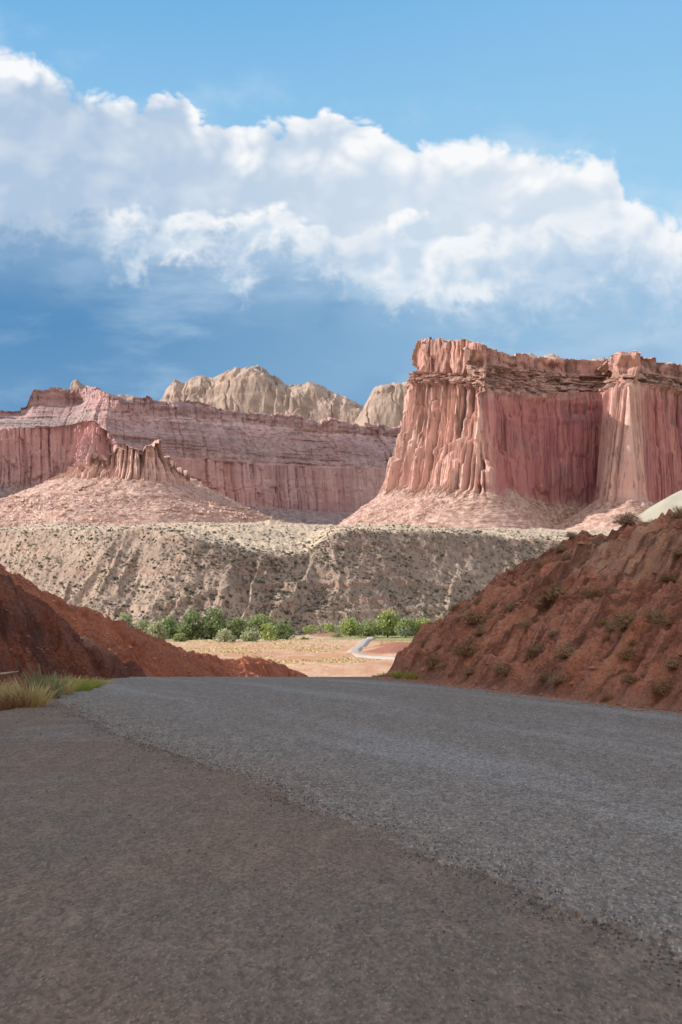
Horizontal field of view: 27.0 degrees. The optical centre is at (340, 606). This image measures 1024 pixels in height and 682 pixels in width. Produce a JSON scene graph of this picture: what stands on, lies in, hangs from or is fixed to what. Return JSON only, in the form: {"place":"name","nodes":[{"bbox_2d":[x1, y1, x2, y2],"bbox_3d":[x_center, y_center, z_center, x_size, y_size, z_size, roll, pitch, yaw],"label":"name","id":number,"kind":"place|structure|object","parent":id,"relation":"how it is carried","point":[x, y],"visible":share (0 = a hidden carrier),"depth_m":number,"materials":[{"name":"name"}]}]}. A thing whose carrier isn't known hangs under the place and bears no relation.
{"place":"outdoors","nodes":[
{"label":"outdoors","id":0,"kind":"place"},
{"bbox_2d":[0,574,151,686],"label":"hill","id":1,"kind":"structure","parent":0,"point":[49,635],"depth_m":24.60,"materials":[{"name":"soil"}]},
{"bbox_2d":[0,579,145,680],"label":"rubble","id":2,"kind":"object","parent":1,"relation":"on","point":[45,647],"visible":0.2,"depth_m":24.49,"materials":[{"name":"stone"}]},
{"bbox_2d":[70,379,134,399],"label":"cliff","id":3,"kind":"structure","parent":0,"point":[76,384],"depth_m":2966.66,"materials":[{"name":"white stone"}]},
{"bbox_2d":[0,564,259,676],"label":"hill","id":4,"kind":"structure","parent":0,"point":[141,654],"depth_m":39.53,"materials":[{"name":"soil"}]},
{"bbox_2d":[0,566,263,676],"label":"rubble","id":5,"kind":"object","parent":4,"relation":"on","point":[85,628],"visible":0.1,"depth_m":39.26,"materials":[{"name":"stone"}]},
{"bbox_2d":[0,385,401,524],"bbox_3d":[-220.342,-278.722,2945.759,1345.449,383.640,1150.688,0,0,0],"label":"cliff","id":6,"kind":"structure","parent":0,"point":[293,468],"depth_m":2764.73,"materials":[{"name":"stone"}]},
{"bbox_2d":[0,632,413,711],"bbox_3d":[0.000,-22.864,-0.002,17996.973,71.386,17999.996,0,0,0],"label":"ground","id":7,"kind":"structure","parent":0,"point":[367,668],"depth_m":331.55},
{"bbox_2d":[0,679,25,698],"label":"grass tuft","id":8,"kind":"object","parent":7,"relation":"on","point":[5,686],"visible":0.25,"depth_m":17.62,"materials":[{"name":"plant"}]},
{"bbox_2d":[0,673,47,695],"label":"grass tuft","id":9,"kind":"object","parent":7,"relation":"on","point":[18,682],"visible":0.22,"depth_m":19.05,"materials":[{"name":"plant"}]},
{"bbox_2d":[0,671,18,674],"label":"branch","id":10,"kind":"object","parent":9,"relation":"on","point":[2,673],"visible":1,"depth_m":18.96,"materials":[{"name":"brown wood"}]},
{"bbox_2d":[3,672,64,688],"bbox_3d":[-4.569,1.096,21.008,1.167,0.284,1.103,0,0,0],"label":"grass tuft","id":11,"kind":"object","parent":7,"relation":"on","point":[27,680],"visible":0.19,"depth_m":20.99,"materials":[{"name":"plant"}]},
{"bbox_2d":[119,612,136,628],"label":"tree","id":12,"kind":"object","parent":7,"relation":"on","point":[127,618],"visible":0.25,"depth_m":514.04,"materials":[{"name":"green plant"}]},
{"bbox_2d":[136,618,150,632],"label":"tree","id":13,"kind":"object","parent":7,"relation":"on","point":[142,626],"visible":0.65,"depth_m":511.11,"materials":[{"name":"green plant"}]},
{"bbox_2d":[146,620,168,638],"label":"tree","id":14,"kind":"object","parent":7,"relation":"on","point":[157,631],"visible":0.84,"depth_m":496.78,"materials":[{"name":"green plant"}]},
{"bbox_2d":[158,615,180,638],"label":"tree","id":15,"kind":"object","parent":7,"relation":"on","point":[171,628],"visible":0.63,"depth_m":528.52,"materials":[{"name":"green plant"}]},
{"bbox_2d":[172,633,186,641],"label":"bush","id":16,"kind":"object","parent":7,"relation":"on","point":[177,637],"visible":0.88,"depth_m":487.56,"materials":[{"name":"green plant"}]},
{"bbox_2d":[176,607,204,639],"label":"tree","id":17,"kind":"object","parent":7,"relation":"on","point":[189,629],"visible":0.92,"depth_m":518.68,"materials":[{"name":"green plant"}]},
{"bbox_2d":[197,607,227,639],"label":"tree","id":18,"kind":"object","parent":7,"relation":"on","point":[212,627],"visible":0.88,"depth_m":520.50,"materials":[{"name":"green plant"}]},
{"bbox_2d":[213,628,236,641],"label":"bush","id":19,"kind":"object","parent":7,"relation":"on","point":[225,634],"visible":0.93,"depth_m":469.31,"materials":[{"name":"green plant"}]},
{"bbox_2d":[226,616,252,638],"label":"tree","id":20,"kind":"object","parent":7,"relation":"on","point":[236,628],"visible":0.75,"depth_m":523.65,"materials":[{"name":"green plant"}]},
{"bbox_2d":[240,626,260,641],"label":"bush","id":21,"kind":"object","parent":7,"relation":"on","point":[251,635],"visible":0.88,"depth_m":475.24,"materials":[{"name":"green plant"}]},
{"bbox_2d":[247,613,277,638],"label":"tree","id":22,"kind":"object","parent":7,"relation":"on","point":[260,619],"visible":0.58,"depth_m":528.88,"materials":[{"name":"green plant"}]},
{"bbox_2d":[260,622,278,640],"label":"bush","id":23,"kind":"object","parent":7,"relation":"on","point":[268,634],"visible":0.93,"depth_m":489.40,"materials":[{"name":"green plant"}]},
{"bbox_2d":[264,617,296,639],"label":"tree","id":24,"kind":"object","parent":7,"relation":"on","point":[281,627],"visible":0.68,"depth_m":510.75,"materials":[{"name":"green plant"}]},
{"bbox_2d":[168,638,410,663],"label":"grass","id":25,"kind":"structure","parent":7,"relation":"on","point":[302,660],"depth_m":373.69,"materials":[{"name":"plant"}]},
{"bbox_2d":[302,624,319,634],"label":"bush","id":26,"kind":"object","parent":7,"relation":"on","point":[310,628],"visible":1,"depth_m":559.33,"materials":[{"name":"green plant"}]},
{"bbox_2d":[320,623,337,631],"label":"bush","id":27,"kind":"object","parent":7,"relation":"on","point":[327,627],"visible":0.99,"depth_m":563.95,"materials":[{"name":"green plant"}]},
{"bbox_2d":[332,633,343,636],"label":"bush","id":28,"kind":"object","parent":7,"relation":"on","point":[337,635],"visible":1,"depth_m":499.47,"materials":[{"name":"green plant"}]},
{"bbox_2d":[335,615,360,635],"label":"tree","id":29,"kind":"object","parent":7,"relation":"on","point":[347,627],"visible":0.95,"depth_m":558.32,"materials":[{"name":"green plant"}]},
{"bbox_2d":[354,619,384,636],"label":"tree","id":30,"kind":"object","parent":7,"relation":"on","point":[368,629],"visible":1,"depth_m":555.07,"materials":[{"name":"green plant"}]},
{"bbox_2d":[372,607,401,637],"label":"tree","id":31,"kind":"object","parent":7,"relation":"on","point":[387,618],"visible":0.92,"depth_m":558.71,"materials":[{"name":"green plant"}]},
{"bbox_2d":[398,630,410,633],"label":"parked car","id":32,"kind":"object","parent":7,"relation":"on","point":[405,631],"visible":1,"depth_m":519.19,"materials":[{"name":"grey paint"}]},
{"bbox_2d":[394,616,418,637],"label":"tree","id":33,"kind":"object","parent":7,"relation":"on","point":[409,624],"visible":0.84,"depth_m":550.54,"materials":[{"name":"green plant"}]},
{"bbox_2d":[412,617,431,636],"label":"tree","id":34,"kind":"object","parent":7,"relation":"on","point":[424,620],"visible":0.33,"depth_m":554.47,"materials":[{"name":"green plant"}]},
{"bbox_2d":[196,653,307,676],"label":"hill","id":35,"kind":"structure","parent":0,"point":[260,666],"depth_m":66.30,"materials":[{"name":"soil"}]},
{"bbox_2d":[160,365,363,423],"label":"cliff","id":36,"kind":"structure","parent":0,"point":[257,389],"depth_m":3193.47,"materials":[{"name":"white stone"}]},
{"bbox_2d":[0,520,617,635],"bbox_3d":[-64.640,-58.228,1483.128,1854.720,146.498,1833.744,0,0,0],"label":"hill","id":37,"kind":"structure","parent":0,"point":[314,571],"depth_m":653.86,"materials":[{"name":"soil"}]},
{"bbox_2d":[0,492,283,526],"bbox_3d":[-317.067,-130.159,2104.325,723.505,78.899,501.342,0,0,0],"label":"rubble","id":38,"kind":"object","parent":37,"relation":"on","point":[191,518],"visible":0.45,"depth_m":2029.30,"materials":[{"name":"stone"}]},
{"bbox_2d":[0,439,284,526],"bbox_3d":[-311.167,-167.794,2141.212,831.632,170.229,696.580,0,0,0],"label":"butte","id":39,"kind":"object","parent":37,"relation":"on","point":[151,471],"visible":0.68,"depth_m":2098.65,"materials":[{"name":"stone"}]},
{"bbox_2d":[0,522,605,635],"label":"scrub","id":40,"kind":"object","parent":37,"relation":"on","point":[271,560],"visible":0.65,"depth_m":652.73,"materials":[{"name":"green plant"}]},
{"bbox_2d":[338,337,681,529],"bbox_3d":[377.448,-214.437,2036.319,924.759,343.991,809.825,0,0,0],"label":"butte","id":41,"kind":"object","parent":37,"relation":"on","point":[488,438],"visible":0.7,"depth_m":1865.93,"materials":[{"name":"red stone"}]},
{"bbox_2d":[0,698,681,1023],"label":"road shoulder","id":42,"kind":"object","parent":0,"point":[82,941],"visible":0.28,"depth_m":5.46},
{"bbox_2d":[0,687,39,709],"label":"grass tuft","id":43,"kind":"object","parent":42,"relation":"on","point":[7,705],"visible":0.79,"depth_m":16.99,"materials":[{"name":"plant"}]},
{"bbox_2d":[0,677,64,707],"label":"grass tuft","id":44,"kind":"object","parent":42,"relation":"on","point":[42,699],"visible":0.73,"depth_m":17.19,"materials":[{"name":"plant"}]},
{"bbox_2d":[22,663,73,698],"bbox_3d":[-3.899,0.969,18.788,0.705,0.504,0.773,0,0,-20],"label":"grass tuft","id":45,"kind":"object","parent":42,"relation":"on","point":[52,680],"visible":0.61,"depth_m":18.68,"materials":[{"name":"plant"}]},
{"bbox_2d":[39,674,81,694],"bbox_3d":[-3.842,1.065,19.405,0.780,0.318,0.820,0,0,28],"label":"grass tuft","id":46,"kind":"object","parent":42,"relation":"on","point":[68,690],"visible":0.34,"depth_m":19.39,"materials":[{"name":"plant"}]},
{"bbox_2d":[51,672,91,681],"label":"grass tuft","id":47,"kind":"object","parent":42,"relation":"on","point":[71,678],"visible":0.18,"depth_m":22.88,"materials":[{"name":"plant"}]},
{"bbox_2d":[44,678,102,691],"bbox_3d":[-3.907,1.120,20.439,1.013,0.223,0.935,0,0,0],"label":"weed","id":48,"kind":"object","parent":42,"relation":"on","point":[85,687],"visible":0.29,"depth_m":20.35,"materials":[{"name":"plant"}]},
{"bbox_2d":[59,677,103,687],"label":"weed","id":49,"kind":"object","parent":42,"relation":"on","point":[96,686],"visible":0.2,"depth_m":21.29,"materials":[{"name":"plant"}]},
{"bbox_2d":[71,679,107,685],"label":"weed","id":50,"kind":"object","parent":42,"relation":"on","point":[103,684],"visible":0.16,"depth_m":22.20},
{"bbox_2d":[75,676,116,683],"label":"grass tuft","id":51,"kind":"object","parent":42,"relation":"on","point":[107,681],"visible":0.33,"depth_m":23.29,"materials":[{"name":"plant"}]},
{"bbox_2d":[0,0,681,411],"label":"sky","id":52,"kind":"structure","parent":0,"point":[300,191],"materials":[{"name":"blue"}]},
{"bbox_2d":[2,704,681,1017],"bbox_3d":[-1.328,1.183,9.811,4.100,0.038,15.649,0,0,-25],"label":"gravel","id":53,"kind":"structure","parent":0,"point":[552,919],"depth_m":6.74,"materials":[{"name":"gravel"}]},
{"bbox_2d":[54,677,681,959],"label":"road","id":54,"kind":"structure","parent":0,"point":[596,790],"depth_m":10.66,"materials":[{"name":"asphalt"}]},
{"bbox_2d":[370,677,681,716],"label":"rubble","id":55,"kind":"object","parent":54,"relation":"on","point":[494,691],"visible":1,"depth_m":19.61,"materials":[{"name":"stone"}]},
{"bbox_2d":[348,637,394,659],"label":"road","id":56,"kind":"structure","parent":0,"point":[361,644],"depth_m":346.36,"materials":[{"name":"asphalt"}]},
{"bbox_2d":[354,382,407,435],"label":"cliff","id":57,"kind":"structure","parent":0,"point":[384,404],"depth_m":3048.97,"materials":[{"name":"white stone"}]},
{"bbox_2d":[384,509,681,711],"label":"hill","id":58,"kind":"structure","parent":0,"point":[654,544],"depth_m":21.49,"materials":[{"name":"soil"}]},
{"bbox_2d":[386,667,406,678],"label":"weed","id":59,"kind":"object","parent":58,"relation":"on","point":[394,674],"visible":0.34,"depth_m":27.43,"materials":[{"name":"plant"}]},
{"bbox_2d":[397,668,422,679],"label":"weed","id":60,"kind":"object","parent":58,"relation":"on","point":[407,676],"visible":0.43,"depth_m":25.76,"materials":[{"name":"plant"}]},
{"bbox_2d":[417,637,428,645],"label":"shrub","id":61,"kind":"object","parent":58,"relation":"on","point":[423,641],"visible":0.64,"depth_m":28.04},
{"bbox_2d":[418,652,443,668],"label":"shrub","id":62,"kind":"object","parent":58,"relation":"on","point":[432,662],"visible":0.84,"depth_m":24.92,"materials":[{"name":"plant"}]},
{"bbox_2d":[446,602,460,610],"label":"shrub","id":63,"kind":"object","parent":58,"relation":"on","point":[453,607],"visible":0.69,"depth_m":30.47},
{"bbox_2d":[451,615,462,623],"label":"shrub","id":64,"kind":"object","parent":58,"relation":"on","point":[458,619],"visible":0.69,"depth_m":26.04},
{"bbox_2d":[446,639,481,658],"bbox_3d":[2.023,0.660,23.340,0.610,0.464,0.669,0,0,31],"label":"shrub","id":65,"kind":"object","parent":58,"relation":"on","point":[463,650],"visible":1,"depth_m":23.28,"materials":[{"name":"plant"}]},
{"bbox_2d":[462,666,474,676],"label":"shrub","id":66,"kind":"object","parent":58,"relation":"on","point":[469,671],"visible":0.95,"depth_m":22.53,"materials":[{"name":"plant"}]},
{"bbox_2d":[458,604,494,626],"bbox_3d":[2.440,0.170,25.433,0.740,0.590,0.808,0,0,20],"label":"shrub","id":67,"kind":"object","parent":58,"relation":"on","point":[475,619],"visible":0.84,"depth_m":25.34,"materials":[{"name":"plant"}]},
{"bbox_2d":[473,597,481,603],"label":"shrub","id":68,"kind":"object","parent":58,"relation":"on","point":[478,600],"visible":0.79,"depth_m":26.70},
{"bbox_2d":[470,627,485,635],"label":"shrub","id":69,"kind":"object","parent":58,"relation":"on","point":[478,632],"visible":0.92,"depth_m":24.32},
{"bbox_2d":[476,622,485,629],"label":"shrub","id":70,"kind":"object","parent":58,"relation":"on","point":[481,625],"visible":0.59,"depth_m":24.89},
{"bbox_2d":[488,601,497,608],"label":"shrub","id":71,"kind":"object","parent":58,"relation":"on","point":[493,606],"visible":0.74,"depth_m":25.87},
{"bbox_2d":[485,661,509,674],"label":"shrub","id":72,"kind":"object","parent":58,"relation":"on","point":[497,668],"visible":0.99,"depth_m":21.50,"materials":[{"name":"plant"}]},
{"bbox_2d":[501,599,518,610],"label":"shrub","id":73,"kind":"object","parent":58,"relation":"on","point":[508,606],"visible":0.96,"depth_m":24.35,"materials":[{"name":"plant"}]},
{"bbox_2d":[518,584,527,591],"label":"shrub","id":74,"kind":"object","parent":58,"relation":"on","point":[523,589],"visible":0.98,"depth_m":24.68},
{"bbox_2d":[517,618,533,626],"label":"shrub","id":75,"kind":"object","parent":58,"relation":"on","point":[525,623],"visible":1,"depth_m":22.29,"materials":[{"name":"plant"}]},
{"bbox_2d":[522,644,538,659],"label":"shrub","id":76,"kind":"object","parent":58,"relation":"on","point":[532,654],"visible":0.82,"depth_m":21.36,"materials":[{"name":"plant"}]},
{"bbox_2d":[382,509,681,709],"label":"rubble","id":77,"kind":"object","parent":58,"relation":"on","point":[592,668],"visible":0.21,"depth_m":21.94,"materials":[{"name":"stone"}]},
{"bbox_2d":[526,570,537,578],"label":"shrub","id":78,"kind":"object","parent":58,"relation":"on","point":[530,575],"visible":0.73,"depth_m":25.86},
{"bbox_2d":[529,557,545,567],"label":"shrub","id":79,"kind":"object","parent":58,"relation":"on","point":[537,563],"visible":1,"depth_m":26.83,"materials":[{"name":"plant"}]},
{"bbox_2d":[531,603,546,609],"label":"shrub","id":80,"kind":"object","parent":58,"relation":"on","point":[537,607],"visible":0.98,"depth_m":23.00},
{"bbox_2d":[533,642,545,650],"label":"shrub","id":81,"kind":"object","parent":58,"relation":"on","point":[541,646],"visible":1,"depth_m":21.20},
{"bbox_2d":[533,669,548,680],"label":"shrub","id":82,"kind":"object","parent":58,"relation":"on","point":[543,676],"visible":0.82,"depth_m":19.87,"materials":[{"name":"plant"}]},
{"bbox_2d":[528,578,570,606],"bbox_3d":[3.427,-0.211,22.833,0.858,0.606,0.945,0,0,2],"label":"shrub","id":83,"kind":"object","parent":58,"relation":"on","point":[547,596],"visible":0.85,"depth_m":22.71,"materials":[{"name":"plant"}]},
{"bbox_2d":[545,630,559,636],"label":"shrub","id":84,"kind":"object","parent":58,"relation":"on","point":[552,633],"visible":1,"depth_m":21.12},
{"bbox_2d":[550,579,561,588],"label":"shrub","id":85,"kind":"object","parent":58,"relation":"on","point":[557,585],"visible":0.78,"depth_m":23.29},
{"bbox_2d":[547,669,571,685],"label":"shrub","id":86,"kind":"object","parent":58,"relation":"on","point":[555,678],"visible":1,"depth_m":19.07,"materials":[{"name":"plant"}]},
{"bbox_2d":[552,543,567,551],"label":"shrub","id":87,"kind":"object","parent":58,"relation":"on","point":[561,548],"visible":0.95,"depth_m":26.94,"materials":[{"name":"plant"}]},
{"bbox_2d":[548,641,577,661],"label":"shrub","id":88,"kind":"object","parent":58,"relation":"on","point":[567,652],"visible":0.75,"depth_m":19.53,"materials":[{"name":"plant"}]},
{"bbox_2d":[559,552,571,560],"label":"shrub","id":89,"kind":"object","parent":58,"relation":"on","point":[566,555],"visible":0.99,"depth_m":24.76,"materials":[{"name":"plant"}]},
{"bbox_2d":[564,531,577,538],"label":"shrub","id":90,"kind":"object","parent":58,"relation":"on","point":[572,534],"visible":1,"depth_m":27.06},
{"bbox_2d":[577,582,604,599],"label":"shrub","id":91,"kind":"object","parent":58,"relation":"on","point":[589,594],"visible":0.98,"depth_m":21.87,"materials":[{"name":"plant"}]},
{"bbox_2d":[590,538,603,542],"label":"shrub","id":92,"kind":"object","parent":58,"relation":"on","point":[597,539],"visible":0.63,"depth_m":24.64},
{"bbox_2d":[596,692,612,701],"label":"shrub","id":93,"kind":"object","parent":58,"relation":"on","point":[605,698],"visible":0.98,"depth_m":17.89,"materials":[{"name":"plant"}]},
{"bbox_2d":[599,615,610,623],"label":"shrub","id":94,"kind":"object","parent":58,"relation":"on","point":[605,619],"visible":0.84,"depth_m":19.85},
{"bbox_2d":[601,634,610,643],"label":"shrub","id":95,"kind":"object","parent":58,"relation":"on","point":[605,639],"visible":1,"depth_m":19.28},
{"bbox_2d":[601,621,613,633],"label":"shrub","id":96,"kind":"object","parent":58,"relation":"on","point":[607,630],"visible":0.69,"depth_m":19.37,"materials":[{"name":"plant"}]},
{"bbox_2d":[600,582,616,594],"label":"shrub","id":97,"kind":"object","parent":58,"relation":"on","point":[608,588],"visible":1,"depth_m":20.68,"materials":[{"name":"plant"}]},
{"bbox_2d":[606,585,621,594],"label":"shrub","id":98,"kind":"object","parent":58,"relation":"on","point":[616,591],"visible":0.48,"depth_m":20.59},
{"bbox_2d":[612,630,623,636],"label":"shrub","id":99,"kind":"object","parent":58,"relation":"on","point":[619,633],"visible":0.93,"depth_m":18.92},
{"bbox_2d":[605,600,643,632],"bbox_3d":[3.756,0.136,18.962,0.589,0.385,0.590,-18,11,-36],"label":"shrub","id":100,"kind":"object","parent":58,"relation":"on","point":[622,620],"visible":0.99,"depth_m":18.92,"materials":[{"name":"plant"}]},
{"bbox_2d":[606,508,642,525],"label":"shrub","id":101,"kind":"object","parent":58,"relation":"on","point":[628,518],"visible":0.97,"depth_m":26.27,"materials":[{"name":"plant"}]},
{"bbox_2d":[614,645,637,660],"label":"shrub","id":102,"kind":"object","parent":58,"relation":"on","point":[629,652],"visible":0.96,"depth_m":18.53,"materials":[{"name":"plant"}]},
{"bbox_2d":[620,672,632,682],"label":"shrub","id":103,"kind":"object","parent":58,"relation":"on","point":[622,675],"visible":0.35,"depth_m":18.04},
{"bbox_2d":[617,672,641,682],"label":"shrub","id":104,"kind":"object","parent":58,"relation":"on","point":[634,678],"visible":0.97,"depth_m":17.72,"materials":[{"name":"plant"}]},
{"bbox_2d":[640,600,669,623],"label":"shrub","id":105,"kind":"object","parent":58,"relation":"on","point":[655,618],"visible":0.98,"depth_m":18.71,"materials":[{"name":"plant"}]},
{"bbox_2d":[648,675,670,697],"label":"shrub","id":106,"kind":"object","parent":58,"relation":"on","point":[663,688],"visible":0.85,"depth_m":17.12,"materials":[{"name":"plant"}]},
{"bbox_2d":[655,570,680,582],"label":"shrub","id":107,"kind":"object","parent":58,"relation":"on","point":[665,577],"visible":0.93,"depth_m":19.79,"materials":[{"name":"plant"}]},
{"bbox_2d":[661,654,681,669],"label":"shrub","id":108,"kind":"object","parent":58,"relation":"on","point":[673,664],"visible":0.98,"depth_m":17.63,"materials":[{"name":"plant"}]},
{"bbox_2d":[666,506,681,520],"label":"shrub","id":109,"kind":"object","parent":58,"relation":"on","point":[677,514],"visible":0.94,"depth_m":22.32,"materials":[{"name":"plant"}]},
{"bbox_2d":[670,544,681,558],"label":"shrub","id":110,"kind":"object","parent":58,"relation":"on","point":[677,553],"visible":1,"depth_m":20.38,"materials":[{"name":"plant"}]},
{"bbox_2d":[528,353,604,360],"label":"cliff","id":111,"kind":"structure","parent":0,"point":[556,355],"depth_m":2485.13,"materials":[{"name":"white stone"}]},
{"bbox_2d":[634,490,681,523],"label":"hill","id":112,"kind":"structure","parent":0,"point":[663,506],"depth_m":147.10,"materials":[{"name":"stone"}]}
]}

